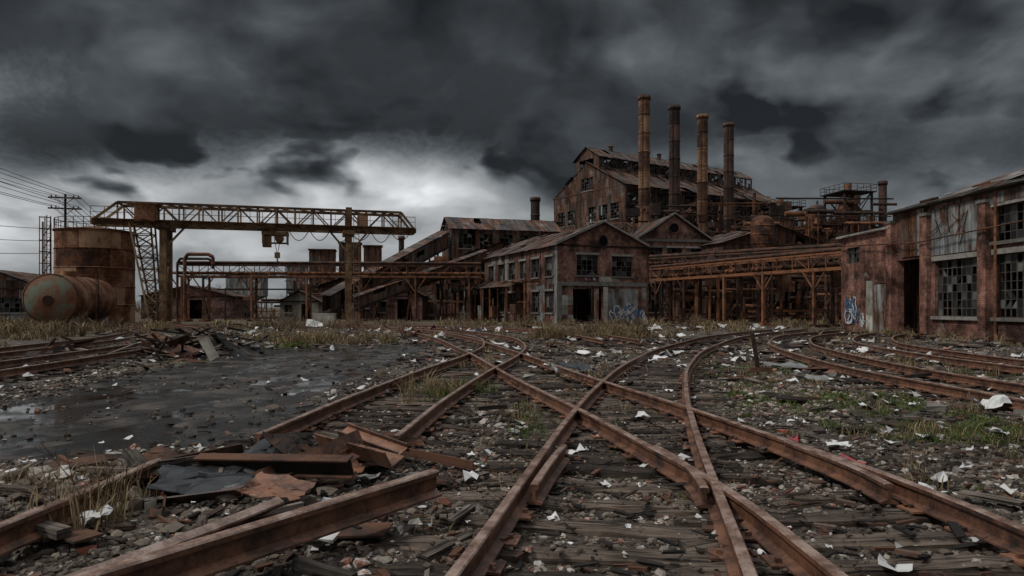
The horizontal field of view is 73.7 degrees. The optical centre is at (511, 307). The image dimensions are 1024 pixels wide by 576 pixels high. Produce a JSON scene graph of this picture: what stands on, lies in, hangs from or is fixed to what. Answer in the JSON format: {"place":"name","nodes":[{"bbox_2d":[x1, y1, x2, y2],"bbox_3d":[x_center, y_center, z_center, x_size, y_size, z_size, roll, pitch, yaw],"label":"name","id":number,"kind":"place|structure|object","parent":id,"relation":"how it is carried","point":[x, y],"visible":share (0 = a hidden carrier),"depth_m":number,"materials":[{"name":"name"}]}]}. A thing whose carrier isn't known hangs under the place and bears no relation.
{"place":"outdoors","nodes":[
{"label":"outdoors","id":0,"kind":"place"},
{"bbox_2d":[0,330,1023,575],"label":"gravel","id":1,"kind":"structure","parent":0,"point":[158,530],"depth_m":6.39,"materials":[{"name":"gravel"}]},
{"bbox_2d":[0,308,1023,575],"bbox_3d":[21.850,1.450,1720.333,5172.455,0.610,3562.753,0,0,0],"label":"ground","id":2,"kind":"structure","parent":0,"point":[232,398],"depth_m":11.11,"materials":[{"name":"soil"}]},
{"bbox_2d":[0,270,38,320],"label":"corrugated shed","id":3,"kind":"structure","parent":2,"relation":"on","point":[13,284],"depth_m":75.79,"materials":[{"name":"brown metal"}]},
{"bbox_2d":[1,421,124,523],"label":"dry shrub","id":4,"kind":"object","parent":2,"relation":"on","point":[73,482],"visible":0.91,"depth_m":4.89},
{"bbox_2d":[48,194,81,225],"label":"utility pole","id":5,"kind":"object","parent":2,"relation":"on","point":[65,198],"visible":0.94,"depth_m":69.91,"materials":[{"name":"brown wood"}]},
{"bbox_2d":[0,168,155,260],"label":"overhead wires","id":6,"kind":"object","parent":5,"relation":"attached to","point":[43,204],"visible":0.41,"depth_m":65.14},
{"bbox_2d":[22,271,116,329],"bbox_3d":[-31.183,-0.460,48.677,3.453,4.120,8.521,0,0,-13],"label":"fuel tank","id":7,"kind":"object","parent":2,"relation":"on","point":[54,297],"visible":0.91,"depth_m":45.13,"materials":[{"name":"metal"}]},
{"bbox_2d":[0,460,159,556],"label":"broken rail","id":8,"kind":"object","parent":2,"relation":"on","point":[17,531],"visible":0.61,"depth_m":4.55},
{"bbox_2d":[0,325,172,360],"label":"railway track","id":9,"kind":"structure","parent":2,"relation":"on","point":[13,352],"depth_m":26.12,"materials":[{"name":"brown metal"}]},
{"bbox_2d":[38,215,135,323],"bbox_3d":[-37.015,-3.092,60.000,7.170,9.417,6.340,0,0,0],"label":"storage tank","id":10,"kind":"object","parent":2,"relation":"on","point":[106,254],"visible":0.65,"depth_m":57.85,"materials":[{"name":"metal"}]},
{"bbox_2d":[66,450,121,460],"bbox_3d":[-4.196,1.510,6.905,0.544,0.050,0.353,6,3,-23],"label":"scrap metal sheet","id":11,"kind":"object","parent":2,"relation":"on","point":[75,454],"visible":0.46,"depth_m":6.93,"materials":[{"name":"metal"}]},
{"bbox_2d":[0,322,240,384],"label":"railway track","id":12,"kind":"structure","parent":2,"relation":"on","point":[10,375],"depth_m":18.61,"materials":[{"name":"brown metal"}]},
{"bbox_2d":[0,454,245,559],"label":"rubble pile","id":13,"kind":"object","parent":2,"relation":"on","point":[48,530],"visible":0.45,"depth_m":5.30,"materials":[{"name":"grey wood"}]},
{"bbox_2d":[25,329,229,362],"bbox_3d":[-14.158,1.263,26.353,6.373,0.870,13.808,0,0,0],"label":"debris pile","id":14,"kind":"object","parent":2,"relation":"on","point":[48,351],"visible":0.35,"depth_m":23.79,"materials":[{"name":"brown wood"}]},
{"bbox_2d":[141,446,189,466],"bbox_3d":[-3.100,1.417,6.300,0.657,0.094,0.400,6,8,-6],"label":"scrap metal sheet","id":15,"kind":"object","parent":2,"relation":"on","point":[158,452],"visible":0.27,"depth_m":6.34,"materials":[{"name":"metal"}]},
{"bbox_2d":[64,497,283,575],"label":"broken rail","id":16,"kind":"object","parent":2,"relation":"on","point":[248,515],"visible":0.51,"depth_m":4.29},
{"bbox_2d":[143,485,243,504],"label":"beam","id":17,"kind":"structure","parent":2,"relation":"on","point":[179,499],"depth_m":5.22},
{"bbox_2d":[139,285,249,318],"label":"brick shed","id":18,"kind":"structure","parent":2,"relation":"on","point":[235,302],"depth_m":93.03,"materials":[{"name":"red brick"}]},
{"bbox_2d":[107,325,295,364],"bbox_3d":[-11.195,1.225,23.097,4.788,1.169,7.919,0,0,14],"label":"debris pile","id":19,"kind":"object","parent":2,"relation":"on","point":[181,343],"visible":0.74,"depth_m":22.24,"materials":[{"name":"brown wood"}]},
{"bbox_2d":[0,347,420,461],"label":"puddle","id":20,"kind":"object","parent":2,"relation":"on","point":[150,432],"visible":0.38,"depth_m":10.66,"materials":[{"name":"black liquid"}]},
{"bbox_2d":[30,324,398,339],"bbox_3d":[-16.919,1.461,44.130,36.994,0.665,21.464,0,0,-16],"label":"debris pile","id":21,"kind":"object","parent":2,"relation":"on","point":[107,333],"visible":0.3,"depth_m":43.22,"materials":[{"name":"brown wood"}]},
{"bbox_2d":[186,438,289,473],"bbox_3d":[-2.345,1.363,5.906,0.558,0.109,0.844,15,22,41],"label":"scrap metal sheet","id":22,"kind":"object","parent":2,"relation":"on","point":[264,446],"visible":0.35,"depth_m":5.87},
{"bbox_2d":[226,278,267,310],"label":"hopper bin","id":23,"kind":"object","parent":2,"relation":"on","point":[240,283],"visible":0.3,"depth_m":156.22,"materials":[{"name":"metal"}]},
{"bbox_2d":[90,201,415,324],"bbox_3d":[-21.604,-3.589,59.467,26.200,10.422,3.600,0,0,-16],"label":"gantry crane","id":24,"kind":"object","parent":2,"relation":"on","point":[146,215],"visible":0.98,"depth_m":58.21,"materials":[{"name":"paint"}]},
{"bbox_2d":[72,469,441,575],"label":"broken rail","id":25,"kind":"object","parent":2,"relation":"on","point":[220,551],"visible":1,"depth_m":4.02,"materials":[{"name":"metal"}]},
{"bbox_2d":[199,313,335,361],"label":"concrete block","id":26,"kind":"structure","parent":2,"relation":"on","point":[209,349],"depth_m":20.32,"materials":[{"name":"concrete"}]},
{"bbox_2d":[277,290,321,320],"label":"brick shed","id":27,"kind":"structure","parent":2,"relation":"on","point":[291,302],"depth_m":80.31,"materials":[{"name":"brick"}]},
{"bbox_2d":[0,431,610,555],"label":"rubble pile","id":28,"kind":"object","parent":2,"relation":"on","point":[136,457],"visible":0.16,"depth_m":5.83,"materials":[{"name":"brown wood"}]},
{"bbox_2d":[145,465,255,494],"bbox_3d":[-2.448,1.377,5.440,0.774,0.095,0.457,6,7,-17],"label":"scrap metal sheet","id":29,"kind":"object","parent":28,"relation":"on","point":[178,479],"visible":0.88,"depth_m":5.41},
{"bbox_2d":[173,443,243,457],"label":"beam","id":30,"kind":"structure","parent":28,"relation":"on","point":[237,448],"depth_m":6.48,"materials":[{"name":"metal"}]},
{"bbox_2d":[193,453,356,478],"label":"beam","id":31,"kind":"structure","parent":28,"relation":"on","point":[318,466],"depth_m":5.69,"materials":[{"name":"metal"}]},
{"bbox_2d":[235,471,315,501],"bbox_3d":[-1.778,1.361,5.146,0.500,0.074,0.390,9,9,11],"label":"scrap metal sheet","id":32,"kind":"object","parent":28,"relation":"on","point":[261,484],"visible":1,"depth_m":5.16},
{"bbox_2d":[262,431,313,453],"bbox_3d":[-1.995,1.277,6.351,0.406,0.084,0.603,32,4,29],"label":"scrap metal sheet","id":33,"kind":"object","parent":28,"relation":"on","point":[293,442],"visible":0.78,"depth_m":6.26,"materials":[{"name":"metal"}]},
{"bbox_2d":[314,433,404,468],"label":"beam","id":34,"kind":"structure","parent":28,"relation":"on","point":[386,459],"depth_m":6.26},
{"bbox_2d":[337,422,409,454],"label":"beam","id":35,"kind":"structure","parent":28,"relation":"on","point":[373,439],"depth_m":6.79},
{"bbox_2d":[250,430,363,477],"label":"beam","id":36,"kind":"structure","parent":2,"relation":"on","point":[335,445],"depth_m":6.29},
{"bbox_2d":[308,249,336,292],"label":"hopper bin","id":37,"kind":"object","parent":2,"relation":"on","point":[322,255],"visible":0.31,"depth_m":99.24,"materials":[{"name":"brown metal"}]},
{"bbox_2d":[173,252,484,321],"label":"pipe bridge","id":38,"kind":"structure","parent":2,"relation":"on","point":[185,275],"depth_m":76.02,"materials":[{"name":"metal"}]},
{"bbox_2d":[316,278,381,319],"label":"corrugated shed","id":39,"kind":"structure","parent":2,"relation":"on","point":[323,287],"depth_m":88.27,"materials":[{"name":"brown metal"}]},
{"bbox_2d":[338,242,361,271],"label":"hopper bin","id":40,"kind":"object","parent":2,"relation":"on","point":[357,253],"visible":0.23,"depth_m":101.51,"materials":[{"name":"brown metal"}]},
{"bbox_2d":[363,245,382,269],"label":"hopper bin","id":41,"kind":"object","parent":2,"relation":"on","point":[372,253],"visible":0.25,"depth_m":99.72,"materials":[{"name":"brown metal"}]},
{"bbox_2d":[217,255,538,320],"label":"process pipework","id":42,"kind":"object","parent":2,"relation":"on","point":[456,285],"visible":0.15,"depth_m":82.57,"materials":[{"name":"metal"}]},
{"bbox_2d":[321,231,448,319],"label":"conveyor","id":43,"kind":"object","parent":2,"relation":"on","point":[424,250],"visible":0.5,"depth_m":86.11,"materials":[{"name":"brown metal"}]},
{"bbox_2d":[228,325,546,457],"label":"railway track","id":44,"kind":"structure","parent":2,"relation":"on","point":[437,413],"depth_m":10.58,"materials":[{"name":"rusty steel"},{"name":"wood"}]},
{"bbox_2d":[370,283,427,319],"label":"brick shed","id":45,"kind":"structure","parent":2,"relation":"on","point":[390,308],"depth_m":83.88,"materials":[{"name":"red brick"}]},
{"bbox_2d":[354,249,486,320],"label":"conveyor","id":46,"kind":"object","parent":2,"relation":"on","point":[375,296],"visible":0.8,"depth_m":76.94,"materials":[{"name":"brown metal"}]},
{"bbox_2d":[292,461,566,575],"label":"rubble pile","id":47,"kind":"object","parent":2,"relation":"on","point":[437,552],"visible":0.42,"depth_m":4.60,"materials":[{"name":"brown wood"}]},
{"bbox_2d":[400,258,466,319],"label":"corrugated shed","id":48,"kind":"structure","parent":2,"relation":"on","point":[430,290],"depth_m":86.20,"materials":[{"name":"brown metal"}]},
{"bbox_2d":[401,448,477,469],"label":"beam","id":49,"kind":"structure","parent":2,"relation":"on","point":[442,459],"depth_m":6.70,"materials":[{"name":"metal"}]},
{"bbox_2d":[432,404,530,435],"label":"rubble pile","id":50,"kind":"object","parent":2,"relation":"on","point":[475,418],"visible":0.51,"depth_m":9.82,"materials":[{"name":"stone"}]},
{"bbox_2d":[460,279,523,321],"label":"lean to","id":51,"kind":"object","parent":2,"relation":"on","point":[493,284],"visible":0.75,"depth_m":76.48,"materials":[{"name":"brown metal"}]},
{"bbox_2d":[342,323,650,346],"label":"railway track","id":52,"kind":"structure","parent":2,"relation":"on","point":[516,330],"depth_m":33.84,"materials":[{"name":"brown metal"}]},
{"bbox_2d":[458,241,538,319],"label":"corrugated shed","id":53,"kind":"structure","parent":2,"relation":"on","point":[495,247],"depth_m":84.71,"materials":[{"name":"brown metal"}]},
{"bbox_2d":[442,224,559,299],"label":"walls","id":54,"kind":"structure","parent":2,"relation":"on","point":[452,251],"depth_m":93.83,"materials":[{"name":"red brick"}]},
{"bbox_2d":[448,233,532,248],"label":"windows","id":55,"kind":"structure","parent":54,"relation":"attached to","point":[469,235],"depth_m":93.30,"materials":[{"name":"black glass"}]},
{"bbox_2d":[440,217,562,234],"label":"roof","id":56,"kind":"structure","parent":54,"relation":"on","point":[497,224],"depth_m":95.71,"materials":[{"name":"brown metal"}]},
{"bbox_2d":[2,334,1020,416],"bbox_3d":[0.471,1.427,23.145,29.669,0.741,26.452,0,0,0],"label":"scattered debris","id":57,"kind":"object","parent":2,"relation":"on","point":[370,346],"visible":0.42,"depth_m":19.36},
{"bbox_2d":[0,409,1023,575],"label":"splinters and flakes","id":58,"kind":"object","parent":2,"relation":"on","point":[957,530],"visible":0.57,"depth_m":5.36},
{"bbox_2d":[0,319,1023,575],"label":"litter","id":59,"kind":"object","parent":2,"relation":"on","point":[466,475],"visible":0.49,"depth_m":9.68,"materials":[{"name":"paper"}]},
{"bbox_2d":[461,248,648,321],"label":"downpipes and props","id":60,"kind":"object","parent":2,"relation":"on","point":[494,311],"visible":0.78,"depth_m":71.03,"materials":[{"name":"metal"}]},
{"bbox_2d":[474,225,646,324],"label":"walls","id":61,"kind":"structure","parent":2,"relation":"on","point":[566,267],"depth_m":65.01,"materials":[{"name":"red brick"}]},
{"bbox_2d":[479,252,633,313],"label":"windows","id":62,"kind":"structure","parent":61,"relation":"attached to","point":[623,272],"depth_m":64.81,"materials":[{"name":"grey glass"}]},
{"bbox_2d":[484,222,651,260],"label":"roof","id":63,"kind":"structure","parent":61,"relation":"on","point":[532,245],"depth_m":70.97,"materials":[{"name":"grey metal"}]},
{"bbox_2d":[555,220,649,324],"bbox_3d":[8.543,-3.260,63.681,9.889,9.721,0.300,0,0,-22],"label":"coping and lintel","id":64,"kind":"object","parent":61,"relation":"attached to","point":[559,285],"visible":0.93,"depth_m":62.77,"materials":[{"name":"concrete"}]},
{"bbox_2d":[562,277,645,320],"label":"plaster patches","id":65,"kind":"object","parent":61,"relation":"attached to","point":[567,300],"visible":0.93,"depth_m":63.75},
{"bbox_2d":[585,277,646,321],"bbox_3d":[9.901,-0.602,64.213,6.877,4.657,0.091,0,0,-22],"label":"graffiti","id":66,"kind":"object","parent":61,"relation":"attached to","point":[640,314],"visible":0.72,"depth_m":64.62,"materials":[{"name":"blue paint"}]},
{"bbox_2d":[608,289,637,322],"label":"boarded doors","id":67,"kind":"structure","parent":61,"relation":"attached to","point":[622,298],"depth_m":64.44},
{"bbox_2d":[485,223,648,320],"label":"steel frame","id":68,"kind":"object","parent":2,"relation":"on","point":[619,232],"visible":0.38,"depth_m":65.25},
{"bbox_2d":[368,328,769,379],"bbox_3d":[-0.774,1.559,31.036,22.939,0.303,30.659,0,0,16],"label":"debris pile","id":69,"kind":"object","parent":2,"relation":"on","point":[528,376],"visible":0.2,"depth_m":29.31,"materials":[{"name":"grey wood"}]},
{"bbox_2d":[369,328,804,575],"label":"railway track","id":70,"kind":"structure","parent":2,"relation":"on","point":[482,551],"depth_m":5.50,"materials":[{"name":"rusty steel"},{"name":"wood"}]},
{"bbox_2d":[526,444,569,504],"bbox_3d":[0.339,1.456,6.076,0.145,0.157,1.592,0,0,13],"label":"guard rail","id":71,"kind":"object","parent":70,"relation":"on","point":[548,475],"visible":1,"depth_m":5.83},
{"bbox_2d":[174,340,1023,519],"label":"green grass","id":72,"kind":"structure","parent":2,"relation":"on","point":[492,389],"depth_m":10.01,"materials":[{"name":"plant"}]},
{"bbox_2d":[411,320,847,333],"bbox_3d":[10.157,1.336,52.090,40.089,0.795,30.817,0,0,0],"label":"debris pile","id":73,"kind":"object","parent":2,"relation":"on","point":[666,325],"visible":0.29,"depth_m":50.91,"materials":[{"name":"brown wood"}]},
{"bbox_2d":[584,94,681,227],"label":"smokestack","id":74,"kind":"object","parent":2,"relation":"on","point":[644,153],"visible":0.66,"depth_m":94.29,"materials":[{"name":"metal"}]},
{"bbox_2d":[554,164,773,316],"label":"walls","id":75,"kind":"structure","parent":2,"relation":"on","point":[586,201],"depth_m":109.92,"materials":[{"name":"red brick"}]},
{"bbox_2d":[559,177,765,227],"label":"windows","id":76,"kind":"structure","parent":75,"relation":"attached to","point":[590,185],"depth_m":109.29,"materials":[{"name":"grey glass"}]},
{"bbox_2d":[565,162,776,206],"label":"roof","id":77,"kind":"structure","parent":75,"relation":"on","point":[632,179],"depth_m":114.49,"materials":[{"name":"brown metal"}]},
{"bbox_2d":[573,147,753,189],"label":"roof monitor","id":78,"kind":"object","parent":77,"relation":"on","point":[597,157],"visible":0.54,"depth_m":114.32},
{"bbox_2d":[600,145,776,231],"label":"frames and pipes","id":79,"kind":"structure","parent":75,"relation":"attached to","point":[710,218],"depth_m":109.59,"materials":[{"name":"metal"}]},
{"bbox_2d":[553,162,775,224],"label":"steel frame","id":80,"kind":"object","parent":2,"relation":"on","point":[634,193],"visible":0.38,"depth_m":113.59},
{"bbox_2d":[631,104,698,214],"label":"smokestack","id":81,"kind":"object","parent":2,"relation":"on","point":[674,154],"visible":0.52,"depth_m":98.93,"materials":[{"name":"metal"}]},
{"bbox_2d":[624,216,708,319],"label":"walls","id":82,"kind":"structure","parent":2,"relation":"on","point":[684,232],"depth_m":82.90,"materials":[{"name":"red brick"}]},
{"bbox_2d":[624,246,701,312],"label":"windows","id":83,"kind":"structure","parent":82,"relation":"attached to","point":[655,249],"depth_m":82.67,"materials":[{"name":"glass"}]},
{"bbox_2d":[638,212,710,241],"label":"coping","id":84,"kind":"object","parent":82,"relation":"on","point":[671,240],"visible":0.93,"depth_m":82.71,"materials":[{"name":"concrete"}]},
{"bbox_2d":[342,325,1023,575],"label":"railway track","id":85,"kind":"structure","parent":2,"relation":"on","point":[776,540],"depth_m":5.15,"materials":[{"name":"rusty steel"},{"name":"wood"}]},
{"bbox_2d":[653,445,713,507],"bbox_3d":[1.486,1.454,6.002,0.212,0.157,1.624,0,0,-2],"label":"guard rail","id":86,"kind":"object","parent":85,"relation":"on","point":[696,487],"visible":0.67,"depth_m":5.47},
{"bbox_2d":[781,441,897,503],"bbox_3d":[2.902,1.450,6.150,0.185,0.157,1.716,0,0,-4],"label":"guard rail","id":87,"kind":"object","parent":85,"relation":"on","point":[878,489],"visible":1,"depth_m":6.00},
{"bbox_2d":[681,114,737,234],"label":"smokestack","id":88,"kind":"object","parent":2,"relation":"on","point":[702,157],"visible":0.63,"depth_m":103.63,"materials":[{"name":"metal"}]},
{"bbox_2d":[396,333,1023,414],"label":"debris pile","id":89,"kind":"object","parent":2,"relation":"on","point":[1015,411],"visible":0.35,"depth_m":22.22,"materials":[{"name":"grey wood"}]},
{"bbox_2d":[711,122,752,230],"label":"smokestack","id":90,"kind":"object","parent":2,"relation":"on","point":[728,180],"visible":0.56,"depth_m":108.27,"materials":[{"name":"metal"}]},
{"bbox_2d":[649,247,840,327],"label":"pipe bridge","id":91,"kind":"structure","parent":2,"relation":"on","point":[823,268],"depth_m":59.09,"materials":[{"name":"metal"}]},
{"bbox_2d":[649,243,840,323],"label":"pipe bridge","id":92,"kind":"structure","parent":2,"relation":"on","point":[731,253],"depth_m":70.77,"materials":[{"name":"metal"}]},
{"bbox_2d":[672,225,823,320],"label":"walls","id":93,"kind":"structure","parent":2,"relation":"on","point":[780,234],"depth_m":81.40,"materials":[{"name":"red brick"}]},
{"bbox_2d":[700,224,824,245],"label":"roof","id":94,"kind":"structure","parent":93,"relation":"on","point":[721,238],"depth_m":83.33,"materials":[{"name":"brown metal"}]},
{"bbox_2d":[616,193,896,322],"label":"process pipework","id":95,"kind":"object","parent":2,"relation":"on","point":[807,215],"visible":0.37,"depth_m":75.50,"materials":[{"name":"metal"}]},
{"bbox_2d":[750,211,773,320],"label":"process vessel","id":96,"kind":"object","parent":2,"relation":"on","point":[762,230],"visible":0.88,"depth_m":76.46,"materials":[{"name":"metal"}]},
{"bbox_2d":[629,345,954,412],"bbox_3d":[7.446,1.554,19.098,6.351,0.338,18.099,0,0,-8],"label":"rubble pile","id":97,"kind":"object","parent":2,"relation":"on","point":[931,406],"visible":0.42,"depth_m":15.62,"materials":[{"name":"brown stone"}]},
{"bbox_2d":[793,216,842,285],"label":"steel tower","id":98,"kind":"structure","parent":2,"relation":"on","point":[822,237],"depth_m":90.68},
{"bbox_2d":[670,337,1017,367],"bbox_3d":[11.400,1.539,26.102,11.717,0.374,30.884,0,0,0],"label":"debris pile","id":99,"kind":"object","parent":2,"relation":"on","point":[848,351],"visible":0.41,"depth_m":25.36,"materials":[{"name":"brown wood"}]},
{"bbox_2d":[820,183,876,235],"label":"steel tower","id":100,"kind":"structure","parent":2,"relation":"on","point":[847,192],"depth_m":98.53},
{"bbox_2d":[715,370,1022,451],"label":"rubble pile","id":101,"kind":"object","parent":2,"relation":"on","point":[814,398],"visible":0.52,"depth_m":11.67,"materials":[{"name":"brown stone"}]},
{"bbox_2d":[747,333,1005,354],"bbox_3d":[16.803,1.522,33.401,13.631,0.375,25.819,0,0,0],"label":"debris pile","id":102,"kind":"object","parent":2,"relation":"on","point":[953,344],"visible":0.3,"depth_m":28.68,"materials":[{"name":"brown wood"}]},
{"bbox_2d":[878,180,887,226],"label":"smokestack","id":103,"kind":"object","parent":2,"relation":"on","point":[882,188],"visible":0.34,"depth_m":99.53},
{"bbox_2d":[756,330,1023,414],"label":"railway track","id":104,"kind":"structure","parent":2,"relation":"on","point":[888,378],"depth_m":14.66,"materials":[{"name":"brown rusted steel"}]},
{"bbox_2d":[969,395,1013,408],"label":"paper litter","id":105,"kind":"object","parent":104,"relation":"on","point":[995,401],"visible":0.8,"depth_m":10.32,"materials":[{"name":"paper"}]},
{"bbox_2d":[762,392,1023,506],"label":"rubble pile","id":106,"kind":"object","parent":2,"relation":"on","point":[993,498],"visible":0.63,"depth_m":8.28,"materials":[{"name":"stone"}]},
{"bbox_2d":[836,169,1023,344],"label":"brick warehouse","id":107,"kind":"structure","parent":2,"relation":"on","point":[952,262],"depth_m":35.05,"materials":[{"name":"red brick"}]},
{"bbox_2d":[849,202,1023,317],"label":"windows","id":108,"kind":"structure","parent":107,"relation":"in","point":[968,305],"depth_m":32.33,"materials":[{"name":"grey glass"}]},
{"bbox_2d":[840,333,1023,379],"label":"railway track","id":109,"kind":"structure","parent":2,"relation":"on","point":[972,362],"depth_m":19.95,"materials":[{"name":"brown rusted steel"}]},
{"bbox_2d":[840,330,1023,346],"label":"debris pile","id":110,"kind":"object","parent":2,"relation":"on","point":[982,342],"visible":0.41,"depth_m":29.62,"materials":[{"name":"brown wood"}]},
{"bbox_2d":[0,314,1023,536],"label":"dry grass","id":111,"kind":"structure","parent":0,"point":[20,327],"depth_m":29.54,"materials":[{"name":"plant"}]},
{"bbox_2d":[0,0,1023,307],"label":"sky","id":112,"kind":"structure","parent":0,"point":[428,111],"materials":[{"name":"grey"}]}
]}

